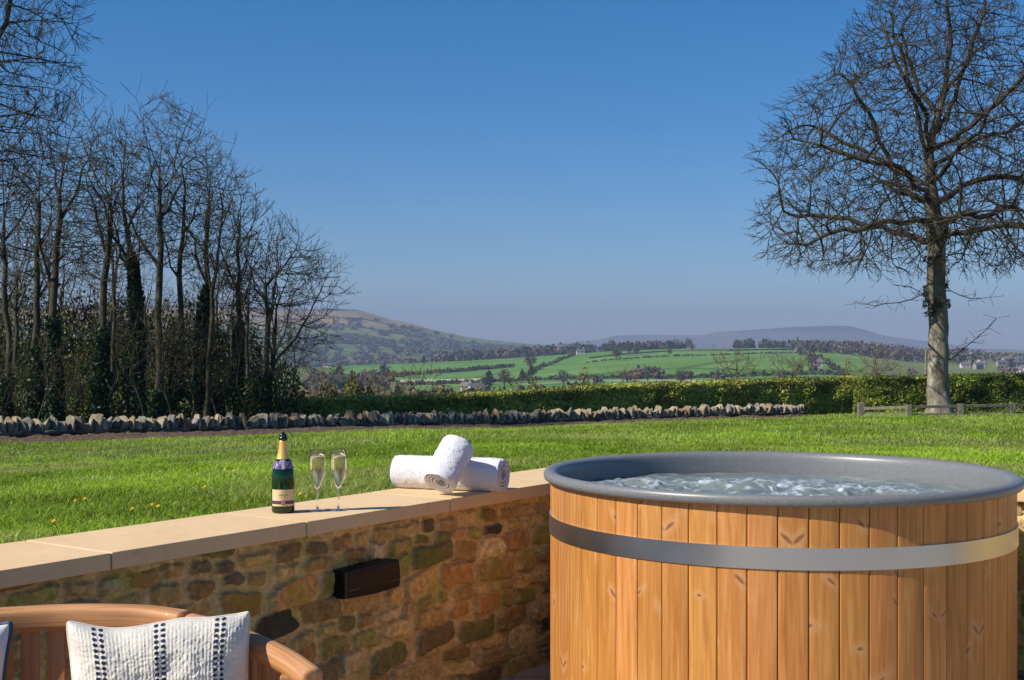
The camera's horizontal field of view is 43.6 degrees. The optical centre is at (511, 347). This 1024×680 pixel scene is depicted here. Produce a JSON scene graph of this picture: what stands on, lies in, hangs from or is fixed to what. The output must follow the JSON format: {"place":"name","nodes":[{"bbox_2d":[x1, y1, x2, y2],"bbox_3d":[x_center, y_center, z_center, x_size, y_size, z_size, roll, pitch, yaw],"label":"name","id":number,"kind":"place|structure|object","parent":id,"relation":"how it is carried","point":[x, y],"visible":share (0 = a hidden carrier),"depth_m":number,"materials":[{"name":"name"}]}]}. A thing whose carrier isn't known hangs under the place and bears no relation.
{"place":"outdoors","nodes":[
{"label":"outdoors","id":0,"kind":"place"},
{"bbox_2d":[0,410,1023,543],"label":"lawn","id":1,"kind":"structure","parent":0,"point":[177,454],"depth_m":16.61,"materials":[{"name":"plant"}]},
{"bbox_2d":[0,295,26,343],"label":"woodland tree","id":2,"kind":"object","parent":1,"relation":"on","point":[10,316],"visible":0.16,"depth_m":49.23,"materials":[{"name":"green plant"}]},
{"bbox_2d":[0,333,41,419],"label":"bare sapling","id":3,"kind":"object","parent":1,"relation":"on","point":[10,369],"visible":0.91,"depth_m":37.39,"materials":[{"name":"brown plant"}]},
{"bbox_2d":[0,366,45,418],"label":"undergrowth shrub","id":4,"kind":"object","parent":1,"relation":"on","point":[21,408],"visible":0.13,"depth_m":42.12,"materials":[{"name":"green plant"}]},
{"bbox_2d":[0,272,45,400],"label":"thicket bush","id":5,"kind":"object","parent":1,"relation":"on","point":[24,325],"visible":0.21,"depth_m":51.87,"materials":[{"name":"green plant"}]},
{"bbox_2d":[0,238,50,335],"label":"woodland tree","id":6,"kind":"object","parent":1,"relation":"on","point":[20,276],"visible":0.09,"depth_m":53.86,"materials":[{"name":"brown plant"}]},
{"bbox_2d":[13,308,45,377],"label":"thicket bush","id":7,"kind":"object","parent":1,"relation":"on","point":[31,335],"visible":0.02,"depth_m":54.77,"materials":[{"name":"green plant"}]},
{"bbox_2d":[0,205,63,415],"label":"woodland tree","id":8,"kind":"object","parent":1,"relation":"on","point":[16,307],"visible":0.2,"depth_m":46.77,"materials":[{"name":"brown plant"}]},
{"bbox_2d":[0,121,65,420],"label":"woodland tree","id":9,"kind":"object","parent":1,"relation":"on","point":[7,408],"visible":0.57,"depth_m":40.98,"materials":[{"name":"brown plant"}]},
{"bbox_2d":[5,320,72,418],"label":"bare sapling","id":10,"kind":"object","parent":1,"relation":"on","point":[47,383],"visible":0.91,"depth_m":38.61,"materials":[{"name":"brown plant"}]},
{"bbox_2d":[14,211,74,348],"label":"woodland tree","id":11,"kind":"object","parent":1,"relation":"on","point":[24,304],"visible":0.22,"depth_m":52.52,"materials":[{"name":"brown plant"}]},
{"bbox_2d":[0,99,92,420],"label":"woodland tree","id":12,"kind":"object","parent":1,"relation":"on","point":[32,406],"visible":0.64,"depth_m":40.08,"materials":[{"name":"brown plant"}]},
{"bbox_2d":[0,0,105,222],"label":"woodland tree","id":13,"kind":"object","parent":1,"relation":"on","point":[8,6],"visible":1,"depth_m":33.52,"materials":[{"name":"brown plant"}]},
{"bbox_2d":[24,284,94,410],"bbox_3d":[-18.324,0.660,52.022,3.451,6.609,2.778,0,0,0],"label":"thicket bush","id":14,"kind":"object","parent":1,"relation":"on","point":[71,319],"visible":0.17,"depth_m":51.81,"materials":[{"name":"green plant"}]},
{"bbox_2d":[25,227,100,368],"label":"woodland tree","id":15,"kind":"object","parent":1,"relation":"on","point":[62,287],"visible":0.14,"depth_m":53.44,"materials":[{"name":"brown plant"}]},
{"bbox_2d":[43,350,90,414],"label":"bare sapling","id":16,"kind":"object","parent":1,"relation":"on","point":[66,380],"visible":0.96,"depth_m":38.12,"materials":[{"name":"brown plant"}]},
{"bbox_2d":[6,87,132,423],"bbox_3d":[-13.709,-2.526,39.471,3.963,11.393,3.345,0,0,0],"label":"woodland tree","id":17,"kind":"object","parent":1,"relation":"on","point":[54,406],"visible":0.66,"depth_m":39.18,"materials":[{"name":"brown plant"}]},
{"bbox_2d":[58,261,100,375],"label":"woodland tree","id":18,"kind":"object","parent":1,"relation":"on","point":[80,292],"visible":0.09,"depth_m":54.66,"materials":[{"name":"brown plant"}]},
{"bbox_2d":[62,349,105,422],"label":"bare sapling","id":19,"kind":"object","parent":1,"relation":"on","point":[82,395],"visible":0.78,"depth_m":39.08,"materials":[{"name":"brown plant"}]},
{"bbox_2d":[62,290,108,376],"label":"thicket bush","id":20,"kind":"object","parent":1,"relation":"on","point":[83,310],"visible":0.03,"depth_m":54.65,"materials":[{"name":"green plant"}]},
{"bbox_2d":[59,356,119,421],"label":"undergrowth shrub","id":21,"kind":"object","parent":1,"relation":"on","point":[74,399],"visible":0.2,"depth_m":40.78,"materials":[{"name":"green plant"}]},
{"bbox_2d":[28,104,168,422],"bbox_3d":[-12.583,-2.125,38.943,4.346,10.589,3.385,0,0,0],"label":"woodland tree","id":22,"kind":"object","parent":1,"relation":"on","point":[100,385],"visible":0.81,"depth_m":38.88,"materials":[{"name":"brown plant"}]},
{"bbox_2d":[74,292,126,414],"bbox_3d":[-16.380,0.737,51.929,2.973,6.325,2.750,0,0,0],"label":"thicket bush","id":23,"kind":"object","parent":1,"relation":"on","point":[91,324],"visible":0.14,"depth_m":51.59,"materials":[{"name":"green plant"}]},
{"bbox_2d":[67,182,145,395],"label":"woodland tree","id":24,"kind":"object","parent":1,"relation":"on","point":[112,293],"visible":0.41,"depth_m":45.17,"materials":[{"name":"brown plant"}]},
{"bbox_2d":[66,294,154,415],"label":"bare sapling","id":25,"kind":"object","parent":1,"relation":"on","point":[118,376],"visible":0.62,"depth_m":40.17,"materials":[{"name":"brown plant"}]},
{"bbox_2d":[84,388,146,423],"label":"undergrowth shrub","id":26,"kind":"object","parent":1,"relation":"on","point":[119,398],"visible":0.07,"depth_m":42.19,"materials":[{"name":"green plant"}]},
{"bbox_2d":[86,195,153,412],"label":"woodland tree","id":27,"kind":"object","parent":1,"relation":"on","point":[111,312],"visible":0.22,"depth_m":49.64,"materials":[{"name":"brown plant"}]},
{"bbox_2d":[57,102,188,418],"bbox_3d":[-12.139,-2.341,39.958,3.682,10.989,3.473,0,0,27],"label":"woodland tree","id":28,"kind":"object","parent":1,"relation":"on","point":[131,404],"visible":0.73,"depth_m":39.93,"materials":[{"name":"brown plant"}]},
{"bbox_2d":[108,289,155,381],"bbox_3d":[-16.396,0.646,54.950,3.391,6.946,2.839,0,0,0],"label":"thicket bush","id":29,"kind":"object","parent":1,"relation":"on","point":[126,302],"visible":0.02,"depth_m":54.74,"materials":[{"name":"green plant"}]},
{"bbox_2d":[92,290,185,415],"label":"bare sapling","id":30,"kind":"object","parent":1,"relation":"on","point":[131,375],"visible":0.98,"depth_m":37.24,"materials":[{"name":"brown plant"}]},
{"bbox_2d":[120,367,168,408],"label":"undergrowth shrub","id":31,"kind":"object","parent":1,"relation":"on","point":[148,390],"visible":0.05,"depth_m":43.58,"materials":[{"name":"green plant"}]},
{"bbox_2d":[117,294,189,404],"bbox_3d":[-14.635,0.816,52.029,3.377,6.006,2.778,0,0,0],"label":"thicket bush","id":32,"kind":"object","parent":1,"relation":"on","point":[165,347],"visible":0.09,"depth_m":51.72,"materials":[{"name":"green plant"}]},
{"bbox_2d":[141,270,173,401],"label":"woodland tree","id":33,"kind":"object","parent":1,"relation":"on","point":[149,294],"visible":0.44,"depth_m":51.35,"materials":[{"name":"brown plant"}]},
{"bbox_2d":[90,76,226,418],"bbox_3d":[-10.744,-2.588,38.978,4.272,11.283,3.585,0,0,0],"label":"woodland tree","id":34,"kind":"object","parent":1,"relation":"on","point":[156,407],"visible":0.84,"depth_m":38.77,"materials":[{"name":"brown plant"}]},
{"bbox_2d":[127,310,210,414],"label":"bare sapling","id":35,"kind":"object","parent":1,"relation":"on","point":[161,383],"visible":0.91,"depth_m":38.06,"materials":[{"name":"brown plant"}]},
{"bbox_2d":[152,303,192,387],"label":"thicket bush","id":36,"kind":"object","parent":1,"relation":"on","point":[175,336],"visible":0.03,"depth_m":54.78,"materials":[{"name":"green plant"}]},
{"bbox_2d":[154,282,196,338],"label":"woodland tree","id":37,"kind":"object","parent":1,"relation":"on","point":[174,306],"visible":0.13,"depth_m":53.06,"materials":[{"name":"brown plant"}]},
{"bbox_2d":[146,381,214,419],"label":"undergrowth shrub","id":38,"kind":"object","parent":1,"relation":"on","point":[188,402],"visible":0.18,"depth_m":40.67,"materials":[{"name":"green plant"}]},
{"bbox_2d":[135,108,231,416],"bbox_3d":[-10.396,-2.301,40.991,3.133,10.971,2.805,0,0,0],"label":"woodland tree","id":39,"kind":"object","parent":1,"relation":"on","point":[178,272],"visible":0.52,"depth_m":40.96,"materials":[{"name":"brown plant"}]},
{"bbox_2d":[167,269,209,345],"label":"woodland tree","id":40,"kind":"object","parent":1,"relation":"on","point":[190,289],"visible":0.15,"depth_m":51.19,"materials":[{"name":"brown plant"}]},
{"bbox_2d":[153,306,224,430],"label":"bare sapling","id":41,"kind":"object","parent":1,"relation":"on","point":[191,385],"visible":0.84,"depth_m":38.91,"materials":[{"name":"brown plant"}]},
{"bbox_2d":[167,290,230,395],"bbox_3d":[-12.643,0.694,51.998,3.134,6.123,2.950,0,0,0],"label":"thicket bush","id":42,"kind":"object","parent":1,"relation":"on","point":[187,332],"visible":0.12,"depth_m":51.70,"materials":[{"name":"green plant"}]},
{"bbox_2d":[184,251,235,333],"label":"woodland tree","id":43,"kind":"object","parent":1,"relation":"on","point":[214,291],"visible":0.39,"depth_m":51.88,"materials":[{"name":"brown plant"}]},
{"bbox_2d":[185,360,244,419],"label":"undergrowth shrub","id":44,"kind":"object","parent":1,"relation":"on","point":[218,396],"visible":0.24,"depth_m":42.09,"materials":[{"name":"green plant"}]},
{"bbox_2d":[181,313,250,413],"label":"bare sapling","id":45,"kind":"object","parent":1,"relation":"on","point":[214,406],"visible":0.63,"depth_m":39.71,"materials":[{"name":"brown plant"}]},
{"bbox_2d":[188,238,254,384],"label":"woodland tree","id":46,"kind":"object","parent":1,"relation":"on","point":[216,307],"visible":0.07,"depth_m":53.08,"materials":[{"name":"brown plant"}]},
{"bbox_2d":[196,253,263,365],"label":"woodland tree","id":47,"kind":"object","parent":1,"relation":"on","point":[232,309],"visible":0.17,"depth_m":44.95,"materials":[{"name":"brown plant"}]},
{"bbox_2d":[213,220,270,396],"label":"woodland tree","id":48,"kind":"object","parent":1,"relation":"on","point":[246,381],"visible":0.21,"depth_m":50.53,"materials":[{"name":"brown plant"}]},
{"bbox_2d":[211,286,273,400],"bbox_3d":[-11.098,0.446,51.886,3.132,6.450,2.822,0,0,36],"label":"thicket bush","id":49,"kind":"object","parent":1,"relation":"on","point":[249,338],"visible":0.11,"depth_m":51.69,"materials":[{"name":"green plant"}]},
{"bbox_2d":[210,319,279,421],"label":"bare sapling","id":50,"kind":"object","parent":1,"relation":"on","point":[238,371],"visible":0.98,"depth_m":37.29,"materials":[{"name":"brown plant"}]},
{"bbox_2d":[234,356,313,426],"bbox_3d":[-7.573,1.528,40.988,2.426,2.634,2.514,0,0,40],"label":"undergrowth shrub","id":51,"kind":"object","parent":1,"relation":"on","point":[250,405],"visible":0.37,"depth_m":40.72,"materials":[{"name":"green plant"}]},
{"bbox_2d":[243,315,314,414],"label":"bare sapling","id":52,"kind":"object","parent":1,"relation":"on","point":[277,375],"visible":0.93,"depth_m":38.05,"materials":[{"name":"brown plant"}]},
{"bbox_2d":[215,223,361,410],"bbox_3d":[-7.230,-0.359,41.009,4.314,7.161,4.129,0,0,-27],"label":"woodland tree","id":53,"kind":"object","parent":1,"relation":"on","point":[272,356],"visible":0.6,"depth_m":40.94,"materials":[{"name":"brown plant"}]},
{"bbox_2d":[259,313,333,414],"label":"bare sapling","id":54,"kind":"object","parent":1,"relation":"on","point":[294,371],"visible":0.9,"depth_m":38.85,"materials":[{"name":"brown plant"}]},
{"bbox_2d":[0,414,808,443],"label":"soil bed ground","id":55,"kind":"structure","parent":1,"relation":"on","point":[111,436],"depth_m":30.54,"materials":[{"name":"soil"}]},
{"bbox_2d":[153,129,252,414],"bbox_3d":[-10.207,-1.990,41.913,3.590,10.444,3.264,0,0,0],"label":"woodland tree","id":56,"kind":"object","parent":55,"relation":"on","point":[203,305],"visible":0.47,"depth_m":42.02,"materials":[{"name":"brown plant"}]},
{"bbox_2d":[175,147,261,426],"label":"woodland tree","id":57,"kind":"object","parent":55,"relation":"on","point":[206,411],"visible":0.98,"depth_m":38.92,"materials":[{"name":"brown plant"}]},
{"bbox_2d":[192,166,282,416],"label":"woodland tree","id":58,"kind":"object","parent":55,"relation":"on","point":[231,400],"visible":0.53,"depth_m":40.88,"materials":[{"name":"brown plant"}]},
{"bbox_2d":[208,205,339,417],"bbox_3d":[-7.463,-0.683,40.052,3.982,7.474,2.895,0,0,9],"label":"woodland tree","id":59,"kind":"object","parent":55,"relation":"on","point":[262,406],"visible":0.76,"depth_m":39.93,"materials":[{"name":"brown plant"}]},
{"bbox_2d":[0,403,804,437],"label":"drystone wall","id":60,"kind":"structure","parent":55,"relation":"on","point":[19,427],"depth_m":36.27,"materials":[{"name":"stone"}]},
{"bbox_2d":[273,375,862,423],"bbox_3d":[3.090,2.096,46.972,24.653,1.992,2.430,0,0,-25],"label":"clipped hedge","id":61,"kind":"object","parent":1,"relation":"on","point":[823,395],"visible":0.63,"depth_m":47.23,"materials":[{"name":"green plant"}]},
{"bbox_2d":[742,0,1023,412],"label":"bare tree","id":62,"kind":"object","parent":1,"relation":"on","point":[939,233],"visible":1,"depth_m":46.31,"materials":[{"name":"brown plant"}]},
{"bbox_2d":[851,371,1023,412],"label":"clipped hedge","id":63,"kind":"object","parent":1,"relation":"on","point":[964,389],"visible":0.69,"depth_m":50.76,"materials":[{"name":"green plant"}]},
{"bbox_2d":[857,403,1023,415],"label":"rail fence","id":64,"kind":"object","parent":1,"relation":"on","point":[861,408],"visible":0.7,"depth_m":44.35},
{"bbox_2d":[0,304,1023,394],"bbox_3d":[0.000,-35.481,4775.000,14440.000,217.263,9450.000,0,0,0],"label":"hills terrain","id":65,"kind":"structure","parent":0,"point":[670,364],"depth_m":1394.35,"materials":[{"name":"plant"}]},
{"bbox_2d":[0,217,26,312],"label":"woodland tree","id":66,"kind":"object","parent":65,"relation":"on","point":[7,256],"visible":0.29,"depth_m":55.04,"materials":[{"name":"brown plant"}]},
{"bbox_2d":[296,358,344,397],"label":"bare shrub tree","id":67,"kind":"object","parent":65,"relation":"on","point":[323,374],"visible":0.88,"depth_m":62.07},
{"bbox_2d":[317,381,337,397],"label":"valley bush","id":68,"kind":"object","parent":65,"relation":"on","point":[334,394],"visible":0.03,"depth_m":65.93,"materials":[{"name":"green plant"}]},
{"bbox_2d":[341,373,364,396],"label":"valley bush","id":69,"kind":"object","parent":65,"relation":"on","point":[349,388],"visible":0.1,"depth_m":67.93,"materials":[{"name":"green plant"}]},
{"bbox_2d":[308,363,397,366],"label":"field wall","id":70,"kind":"structure","parent":65,"relation":"on","point":[357,364],"depth_m":1609.57,"materials":[{"name":"beige stone"}]},
{"bbox_2d":[360,369,395,394],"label":"bare shrub tree","id":71,"kind":"object","parent":65,"relation":"on","point":[372,382],"visible":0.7,"depth_m":75.29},
{"bbox_2d":[376,361,445,394],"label":"bare shrub tree","id":72,"kind":"object","parent":65,"relation":"on","point":[404,376],"visible":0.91,"depth_m":69.89,"materials":[{"name":"plant"}]},
{"bbox_2d":[394,378,516,381],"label":"field wall","id":73,"kind":"structure","parent":65,"relation":"on","point":[474,379],"depth_m":922.91,"materials":[{"name":"beige stone"}]},
{"bbox_2d":[467,381,484,388],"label":"house","id":74,"kind":"structure","parent":65,"relation":"on","point":[471,385],"depth_m":689.01,"materials":[{"name":"grey"}]},
{"bbox_2d":[483,369,494,389],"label":"tree","id":75,"kind":"object","parent":65,"relation":"on","point":[488,380],"visible":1,"depth_m":699.37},
{"bbox_2d":[497,368,510,386],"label":"tree","id":76,"kind":"object","parent":65,"relation":"on","point":[504,371],"visible":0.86,"depth_m":779.73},
{"bbox_2d":[502,369,536,388],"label":"bare shrub tree","id":77,"kind":"object","parent":65,"relation":"on","point":[518,381],"visible":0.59,"depth_m":79.98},
{"bbox_2d":[523,351,536,365],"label":"tree","id":78,"kind":"object","parent":65,"relation":"on","point":[531,360],"visible":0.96,"depth_m":1008.73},
{"bbox_2d":[556,369,569,385],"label":"tree","id":79,"kind":"object","parent":65,"relation":"on","point":[562,379],"visible":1,"depth_m":759.51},
{"bbox_2d":[578,363,589,385],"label":"valley bush","id":80,"kind":"object","parent":65,"relation":"on","point":[582,375],"visible":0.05,"depth_m":110.01,"materials":[{"name":"green plant"}]},
{"bbox_2d":[612,346,621,360],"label":"tree","id":81,"kind":"object","parent":65,"relation":"on","point":[615,351],"visible":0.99,"depth_m":1059.39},
{"bbox_2d":[608,365,641,382],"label":"bare shrub tree","id":82,"kind":"object","parent":65,"relation":"on","point":[617,372],"visible":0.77,"depth_m":94.77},
{"bbox_2d":[624,342,633,355],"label":"tree","id":83,"kind":"object","parent":65,"relation":"on","point":[628,348],"visible":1,"depth_m":1249.11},
{"bbox_2d":[640,364,654,381],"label":"tree","id":84,"kind":"object","parent":65,"relation":"on","point":[647,374],"visible":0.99,"depth_m":759.19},
{"bbox_2d":[283,317,1023,401],"bbox_3d":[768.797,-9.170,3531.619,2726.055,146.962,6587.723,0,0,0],"label":"woodland","id":85,"kind":"object","parent":65,"relation":"on","point":[488,353],"visible":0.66,"depth_m":1522.22,"materials":[{"name":"green plant"}]},
{"bbox_2d":[517,376,819,384],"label":"field wall","id":86,"kind":"structure","parent":65,"relation":"on","point":[626,380],"depth_m":790.40,"materials":[{"name":"beige stone"}]},
{"bbox_2d":[673,368,686,380],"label":"tree","id":87,"kind":"object","parent":65,"relation":"on","point":[679,373],"visible":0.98,"depth_m":739.46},
{"bbox_2d":[588,348,793,357],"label":"field wall","id":88,"kind":"structure","parent":65,"relation":"on","point":[685,350],"depth_m":1322.88,"materials":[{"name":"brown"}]},
{"bbox_2d":[709,343,766,384],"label":"bare shrub tree","id":89,"kind":"object","parent":65,"relation":"on","point":[736,370],"visible":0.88,"depth_m":77.84,"materials":[{"name":"plant"}]},
{"bbox_2d":[767,350,817,377],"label":"bare shrub tree","id":90,"kind":"object","parent":65,"relation":"on","point":[790,363],"visible":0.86,"depth_m":81.92,"materials":[{"name":"plant"}]},
{"bbox_2d":[803,351,818,364],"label":"tree","id":91,"kind":"object","parent":65,"relation":"on","point":[810,359],"visible":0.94,"depth_m":869.35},
{"bbox_2d":[849,345,902,375],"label":"bare shrub tree","id":92,"kind":"object","parent":65,"relation":"on","point":[874,369],"visible":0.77,"depth_m":79.94,"materials":[{"name":"plant"}]},
{"bbox_2d":[895,347,906,360],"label":"tree","id":93,"kind":"object","parent":65,"relation":"on","point":[900,351],"visible":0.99,"depth_m":1249.43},
{"bbox_2d":[972,361,983,369],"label":"house","id":94,"kind":"structure","parent":65,"relation":"on","point":[978,365],"depth_m":1170.22,"materials":[{"name":"paint"}]},
{"bbox_2d":[996,359,1007,365],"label":"house","id":95,"kind":"structure","parent":65,"relation":"on","point":[1004,362],"depth_m":1283.43,"materials":[{"name":"paint"}]},
{"bbox_2d":[0,0,1023,349],"label":"sky","id":96,"kind":"structure","parent":0,"point":[543,172],"materials":[{"name":"blue"}]},
{"bbox_2d":[499,662,1021,679],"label":"terrace ground","id":97,"kind":"structure","parent":0,"point":[541,671],"depth_m":5.88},
{"bbox_2d":[0,604,322,679],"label":"garden bench","id":98,"kind":"object","parent":97,"relation":"on","point":[269,659],"visible":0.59,"depth_m":3.12,"materials":[{"name":"brown wood"}]},
{"bbox_2d":[0,621,12,679],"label":"cushion","id":99,"kind":"object","parent":98,"relation":"on","point":[6,630],"visible":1,"depth_m":2.97,"materials":[{"name":"fabric"}]},
{"bbox_2d":[66,611,249,679],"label":"cushion","id":100,"kind":"object","parent":98,"relation":"on","point":[202,648],"visible":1,"depth_m":2.81,"materials":[{"name":"fabric"}]},
{"bbox_2d":[0,468,1023,679],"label":"garden wall","id":101,"kind":"structure","parent":97,"relation":"on","point":[468,598],"depth_m":5.01,"materials":[{"name":"stone"}]},
{"bbox_2d":[272,432,294,513],"bbox_3d":[-0.890,0.483,4.979,0.089,0.313,0.091,0,0,0],"label":"champagne bottle","id":102,"kind":"object","parent":101,"relation":"on","point":[283,487],"visible":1,"depth_m":4.95,"materials":[{"name":"green glass"}]},
{"bbox_2d":[309,449,325,511],"bbox_3d":[-0.763,0.520,5.020,0.070,0.239,0.070,0,0,0],"label":"champagne flute","id":103,"kind":"object","parent":101,"relation":"on","point":[317,465],"visible":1,"depth_m":5.00,"materials":[{"name":"clear glass"}]},
{"bbox_2d":[330,449,346,510],"bbox_3d":[-0.683,0.520,5.040,0.070,0.239,0.070,0,0,0],"label":"champagne flute","id":104,"kind":"object","parent":101,"relation":"on","point":[338,465],"visible":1,"depth_m":5.02,"materials":[{"name":"clear glass"}]},
{"bbox_2d":[333,558,399,598],"bbox_3d":[-0.560,0.899,4.997,0.072,0.117,0.331,0,0,35],"label":"wall light","id":105,"kind":"object","parent":101,"relation":"attached to","point":[365,578],"depth_m":4.95,"materials":[{"name":"black plastic"}]},
{"bbox_2d":[424,435,473,493],"bbox_3d":[-0.274,0.507,5.578,0.160,0.254,0.247,0,0,36],"label":"rolled towel","id":106,"kind":"object","parent":101,"relation":"on","point":[449,462],"visible":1,"depth_m":5.53,"materials":[{"name":"white fabric"}]},
{"bbox_2d":[390,455,509,492],"bbox_3d":[-0.281,0.568,5.785,0.526,0.162,0.178,0,0,21],"label":"rolled towel","id":107,"kind":"object","parent":101,"relation":"on","point":[479,474],"visible":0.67,"depth_m":5.71,"materials":[{"name":"white fabric"}]},
{"bbox_2d":[544,451,1023,679],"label":"hot tub","id":108,"kind":"object","parent":97,"relation":"on","point":[736,565],"visible":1,"depth_m":4.51,"materials":[{"name":"wood"}]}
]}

